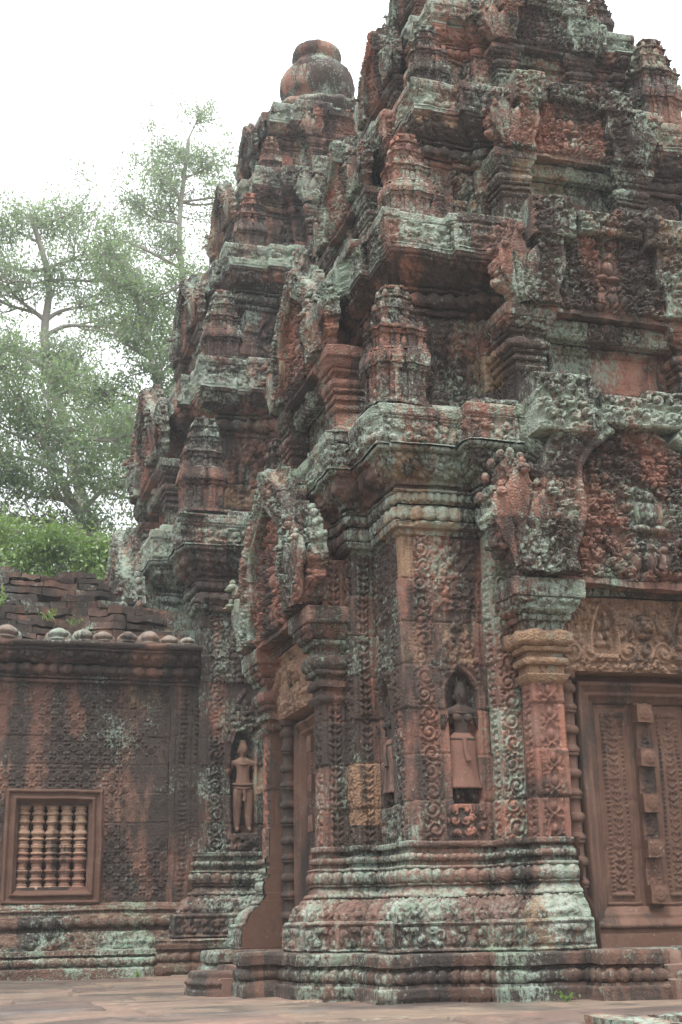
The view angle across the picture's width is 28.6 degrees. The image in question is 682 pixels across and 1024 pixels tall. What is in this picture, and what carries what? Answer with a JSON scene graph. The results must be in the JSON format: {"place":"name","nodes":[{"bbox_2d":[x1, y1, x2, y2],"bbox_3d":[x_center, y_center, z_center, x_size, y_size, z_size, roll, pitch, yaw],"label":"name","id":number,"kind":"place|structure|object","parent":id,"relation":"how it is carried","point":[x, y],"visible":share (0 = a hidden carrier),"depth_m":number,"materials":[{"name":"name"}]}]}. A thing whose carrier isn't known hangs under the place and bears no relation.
{"place":"outdoors","nodes":[
{"label":"outdoors","id":0,"kind":"place"},
{"bbox_2d":[104,39,358,975],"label":"stone tower","id":1,"kind":"structure","parent":0,"point":[204,434],"depth_m":17.93,"materials":[{"name":"red stone"}]},
{"bbox_2d":[159,491,186,560],"bbox_3d":[-2.445,0.152,19.391,0.205,1.065,1.561,4,-18,-16],"label":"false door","id":2,"kind":"structure","parent":1,"relation":"in","point":[161,516],"depth_m":19.92,"materials":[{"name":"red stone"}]},
{"bbox_2d":[0,975,681,1023],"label":"pavement","id":3,"kind":"structure","parent":0,"point":[153,1000],"depth_m":8.56,"materials":[{"name":"stone"}]},
{"bbox_2d":[184,969,232,996],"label":"stone step","id":4,"kind":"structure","parent":3,"relation":"on","point":[206,983],"depth_m":10.54,"materials":[{"name":"stone"}]},
{"bbox_2d":[554,990,580,1001],"bbox_3d":[1.471,3.149,8.681,0.169,0.095,0.088,-6,-18,16],"label":"weed","id":5,"kind":"object","parent":3,"relation":"on","point":[563,997],"visible":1,"depth_m":8.69,"materials":[{"name":"green plant"}]},
{"bbox_2d":[584,1014,681,1023],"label":"kerb stone","id":6,"kind":"object","parent":3,"relation":"on","point":[613,1019],"visible":1,"depth_m":6.99,"materials":[{"name":"grey stone"}]},
{"bbox_2d":[648,1012,681,1022],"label":"kerb stone","id":7,"kind":"object","parent":3,"relation":"on","point":[676,1017],"visible":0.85,"depth_m":6.96,"materials":[{"name":"grey stone"}]},
{"bbox_2d":[676,970,681,978],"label":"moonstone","id":8,"kind":"object","parent":3,"relation":"on","point":[678,974],"visible":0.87,"depth_m":8.93,"materials":[{"name":"stone"}]},
{"bbox_2d":[0,0,681,571],"label":"sky","id":9,"kind":"structure","parent":0,"point":[77,77],"materials":[{"name":"white"}]},
{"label":"terrace","id":10,"kind":"structure","parent":0,"visible":0},
{"bbox_2d":[0,503,51,580],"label":"young tree","id":11,"kind":"object","parent":10,"relation":"on","point":[10,557],"visible":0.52,"depth_m":22.95,"materials":[{"name":"green plant"}]},
{"bbox_2d":[1,506,123,579],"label":"young tree","id":12,"kind":"object","parent":10,"relation":"on","point":[57,547],"visible":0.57,"depth_m":23.10,"materials":[{"name":"green plant"}]},
{"bbox_2d":[0,153,164,527],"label":"broad tree","id":13,"kind":"object","parent":10,"relation":"on","point":[34,222],"visible":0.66,"depth_m":32.24,"materials":[{"name":"green plant"}]},
{"bbox_2d":[0,310,168,564],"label":"spreading tree","id":14,"kind":"object","parent":10,"relation":"on","point":[46,434],"visible":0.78,"depth_m":25.86,"materials":[{"name":"green plant"}]},
{"bbox_2d":[63,521,137,580],"bbox_3d":[-3.900,4.211,22.647,2.080,8.469,2.074,-10,-19,26],"label":"young tree","id":15,"kind":"object","parent":10,"relation":"on","point":[97,560],"visible":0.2,"depth_m":23.22,"materials":[{"name":"green plant"}]},
{"bbox_2d":[0,566,202,980],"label":"temple hall","id":16,"kind":"structure","parent":10,"relation":"on","point":[99,722],"depth_m":15.84,"materials":[{"name":"red stone"}]},
{"bbox_2d":[0,586,6,606],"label":"weed","id":17,"kind":"object","parent":16,"relation":"on","point":[2,599],"visible":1,"depth_m":16.30,"materials":[{"name":"green plant"}]},
{"bbox_2d":[38,607,57,620],"bbox_3d":[-3.582,1.250,16.316,0.222,0.156,0.220,4,-18,-16],"label":"weed","id":18,"kind":"object","parent":16,"relation":"on","point":[51,614],"visible":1,"depth_m":16.32,"materials":[{"name":"green plant"}]},
{"bbox_2d":[0,788,103,904],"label":"window","id":19,"kind":"structure","parent":16,"relation":"in","point":[51,851],"depth_m":15.50,"materials":[{"name":"brown stone"}]},
{"bbox_2d":[66,615,83,626],"bbox_3d":[-3.298,1.350,16.384,0.219,0.132,0.180,-13,-21,34],"label":"weed","id":20,"kind":"object","parent":16,"relation":"on","point":[71,623],"visible":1,"depth_m":16.37,"materials":[{"name":"green plant"}]},
{"bbox_2d":[43,211,207,480],"bbox_3d":[-4.405,1.378,27.676,4.159,16.870,2.938,4,-18,-16],"label":"leaning tree","id":21,"kind":"object","parent":10,"relation":"on","point":[155,355],"visible":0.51,"depth_m":29.23,"materials":[{"name":"green plant"}]},
{"bbox_2d":[86,88,240,344],"bbox_3d":[-3.897,-0.312,33.998,6.005,23.807,3.411,4,-18,-16],"label":"tall tree","id":22,"kind":"object","parent":10,"relation":"on","point":[169,241],"visible":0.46,"depth_m":36.22,"materials":[{"name":"green plant"}]},
{"bbox_2d":[200,0,681,1004],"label":"stone tower","id":23,"kind":"structure","parent":10,"relation":"on","point":[454,604],"depth_m":10.54,"materials":[{"name":"red stone"}]},
{"bbox_2d":[294,713,314,906],"bbox_3d":[-0.207,2.650,11.409,0.155,1.819,1.110,4,-18,-16],"label":"false door","id":24,"kind":"structure","parent":23,"relation":"in","point":[304,764],"depth_m":11.80,"materials":[{"name":"brown stone"}]},
{"bbox_2d":[310,400,358,477],"bbox_3d":[-0.085,-0.735,12.510,0.170,0.850,1.257,4,-18,-16],"label":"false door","id":25,"kind":"structure","parent":23,"relation":"in","point":[321,423],"depth_m":12.81,"materials":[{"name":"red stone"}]},
{"bbox_2d":[518,181,607,212],"bbox_3d":[2.041,-2.715,12.250,0.890,0.830,0.164,4,-18,-16],"label":"false door","id":26,"kind":"structure","parent":23,"relation":"in","point":[585,199],"depth_m":12.31,"materials":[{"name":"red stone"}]},
{"bbox_2d":[529,337,667,397],"bbox_3d":[2.198,-1.140,11.348,1.257,0.850,0.170,4,-18,-16],"label":"false door","id":27,"kind":"structure","parent":23,"relation":"in","point":[612,372],"depth_m":11.36,"materials":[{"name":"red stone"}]},
{"bbox_2d":[572,681,681,928],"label":"false door","id":28,"kind":"structure","parent":23,"relation":"in","point":[651,860],"depth_m":10.08,"materials":[{"name":"brown stone"}]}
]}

